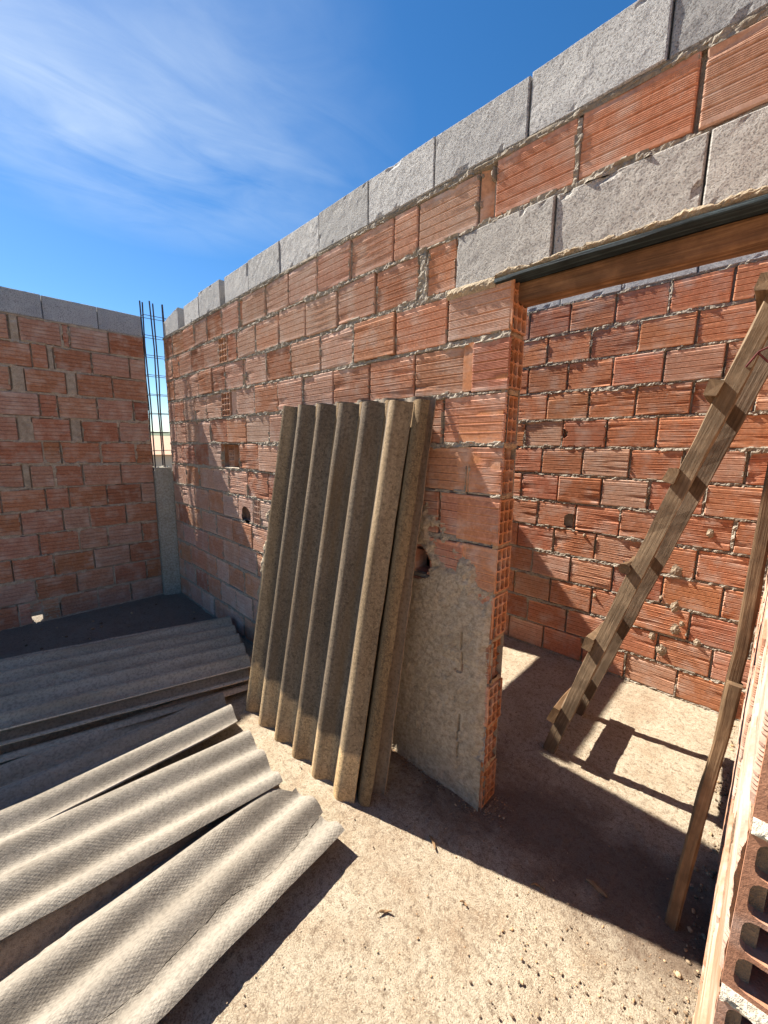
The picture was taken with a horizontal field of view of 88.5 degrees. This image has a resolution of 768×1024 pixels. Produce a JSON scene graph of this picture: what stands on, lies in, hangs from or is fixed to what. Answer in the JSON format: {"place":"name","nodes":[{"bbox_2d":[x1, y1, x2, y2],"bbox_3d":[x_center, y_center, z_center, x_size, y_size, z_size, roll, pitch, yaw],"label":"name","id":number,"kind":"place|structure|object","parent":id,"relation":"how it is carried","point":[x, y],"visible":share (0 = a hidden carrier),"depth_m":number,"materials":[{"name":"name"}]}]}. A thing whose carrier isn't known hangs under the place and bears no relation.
{"place":"outdoors","nodes":[
{"label":"outdoors","id":0,"kind":"place"},
{"bbox_2d":[151,431,169,435],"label":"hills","id":1,"kind":"structure","parent":0,"point":[164,434],"depth_m":576.67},
{"bbox_2d":[151,436,172,470],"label":"house","id":2,"kind":"structure","parent":0,"point":[167,446],"depth_m":27.14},
{"bbox_2d":[0,0,637,431],"label":"sky","id":3,"kind":"structure","parent":0,"point":[150,150],"materials":[{"name":"blue"}]},
{"bbox_2d":[0,592,739,1023],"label":"concrete floor","id":4,"kind":"structure","parent":0,"point":[650,750],"depth_m":1.51,"materials":[{"name":"beige concrete"}]},
{"bbox_2d":[0,286,162,630],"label":"brick wall","id":5,"kind":"structure","parent":4,"relation":"on","point":[78,526],"depth_m":3.64,"materials":[{"name":"brick"}]},
{"bbox_2d":[0,690,214,787],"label":"corrugated sheet","id":6,"kind":"object","parent":4,"relation":"on","point":[22,768],"visible":0.34,"depth_m":2.06,"materials":[{"name":"grey concrete"}]},
{"bbox_2d":[0,628,251,763],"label":"corrugated sheet","id":7,"kind":"object","parent":4,"relation":"on","point":[15,750],"visible":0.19,"depth_m":2.24,"materials":[{"name":"grey concrete"}]},
{"bbox_2d":[0,668,248,745],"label":"corrugated sheet","id":8,"kind":"object","parent":7,"relation":"on","point":[85,717],"visible":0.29,"depth_m":2.34,"materials":[{"name":"grey concrete"}]},
{"bbox_2d":[0,616,250,731],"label":"corrugated sheet","id":9,"kind":"object","parent":8,"relation":"on","point":[39,686],"visible":1,"depth_m":2.66,"materials":[{"name":"grey concrete"}]},
{"bbox_2d":[0,787,282,981],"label":"corrugated sheet","id":10,"kind":"object","parent":4,"relation":"on","point":[22,946],"visible":0.23,"depth_m":1.35,"materials":[{"name":"grey concrete"}]},
{"bbox_2d":[0,692,282,940],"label":"corrugated sheet","id":11,"kind":"object","parent":10,"relation":"on","point":[56,852],"visible":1,"depth_m":1.70,"materials":[{"name":"grey concrete"}]},
{"bbox_2d":[0,788,343,1023],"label":"corrugated sheet","id":12,"kind":"object","parent":10,"relation":"on","point":[263,853],"visible":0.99,"depth_m":1.30,"materials":[{"name":"grey concrete"}]},
{"bbox_2d":[139,300,180,594],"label":"concrete column","id":13,"kind":"structure","parent":4,"relation":"on","point":[166,523],"depth_m":4.20,"materials":[{"name":"concrete"}]},
{"bbox_2d":[245,400,413,803],"bbox_3d":[-0.365,0.379,2.075,1.021,1.894,0.344,10,13,43],"label":"corrugated sheet","id":14,"kind":"object","parent":4,"relation":"on","point":[328,548],"visible":1,"depth_m":1.99,"materials":[{"name":"grey concrete"}]},
{"bbox_2d":[290,399,429,806],"bbox_3d":[-0.288,0.378,2.070,1.057,1.897,0.324,10,13,43],"label":"corrugated sheet","id":15,"kind":"object","parent":4,"relation":"on","point":[388,623],"visible":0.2,"depth_m":1.75,"materials":[{"name":"grey concrete"}]},
{"bbox_2d":[302,396,436,794],"bbox_3d":[-0.260,0.362,2.118,1.048,1.897,0.295,10,13,43],"label":"corrugated sheet","id":16,"kind":"object","parent":4,"relation":"on","point":[382,767],"visible":0.08,"depth_m":1.81,"materials":[{"name":"grey concrete"}]},
{"bbox_2d":[376,909,391,914],"bbox_3d":[-0.001,1.413,1.395,0.057,0.014,0.013,0,9,-7],"label":"twig","id":17,"kind":"object","parent":4,"relation":"on","point":[383,911],"visible":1,"depth_m":1.39,"materials":[{"name":"brown wood"}]},
{"bbox_2d":[429,835,435,848],"bbox_3d":[0.205,1.375,1.642,0.014,0.015,0.062,-2,10,-17],"label":"twig","id":18,"kind":"object","parent":4,"relation":"on","point":[433,842],"visible":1,"depth_m":1.64,"materials":[{"name":"brown wood"}]},
{"bbox_2d":[162,0,767,811],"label":"brick wall","id":19,"kind":"structure","parent":4,"relation":"on","point":[626,144],"depth_m":1.66,"materials":[{"name":"brick"}]},
{"bbox_2d":[531,882,544,890],"bbox_3d":[0.579,1.406,1.482,0.052,0.012,0.018,5,10,27],"label":"twig","id":20,"kind":"object","parent":4,"relation":"on","point":[538,885],"visible":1,"depth_m":1.48,"materials":[{"name":"brown wood"}]},
{"bbox_2d":[586,878,607,897],"bbox_3d":[0.799,1.410,1.481,0.018,0.020,0.077,-6,12,-37],"label":"wood splinter","id":21,"kind":"object","parent":4,"relation":"on","point":[597,888],"visible":1,"depth_m":1.48,"materials":[{"name":"brown wood"}]},
{"bbox_2d":[504,250,767,720],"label":"brick wall","id":22,"kind":"structure","parent":4,"relation":"on","point":[614,405],"depth_m":2.66,"materials":[{"name":"brick"}]},
{"bbox_2d":[543,272,767,753],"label":"ladder","id":23,"kind":"object","parent":4,"relation":"on","point":[731,397],"visible":1,"depth_m":1.82,"materials":[{"name":"brown wood"}]},
{"bbox_2d":[664,464,767,930],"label":"wooden pole","id":24,"kind":"object","parent":4,"relation":"on","point":[733,684],"visible":1,"depth_m":1.21,"materials":[{"name":"brown wood"}]},
{"bbox_2d":[692,570,767,1023],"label":"brick wall","id":25,"kind":"structure","parent":4,"relation":"on","point":[733,987],"depth_m":0.42,"materials":[{"name":"ceramic"}]},
{"bbox_2d":[10,604,735,1023],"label":"loose gravel","id":26,"kind":"structure","parent":0,"point":[690,930],"depth_m":1.35,"materials":[{"name":"beige gravel"}]}
]}

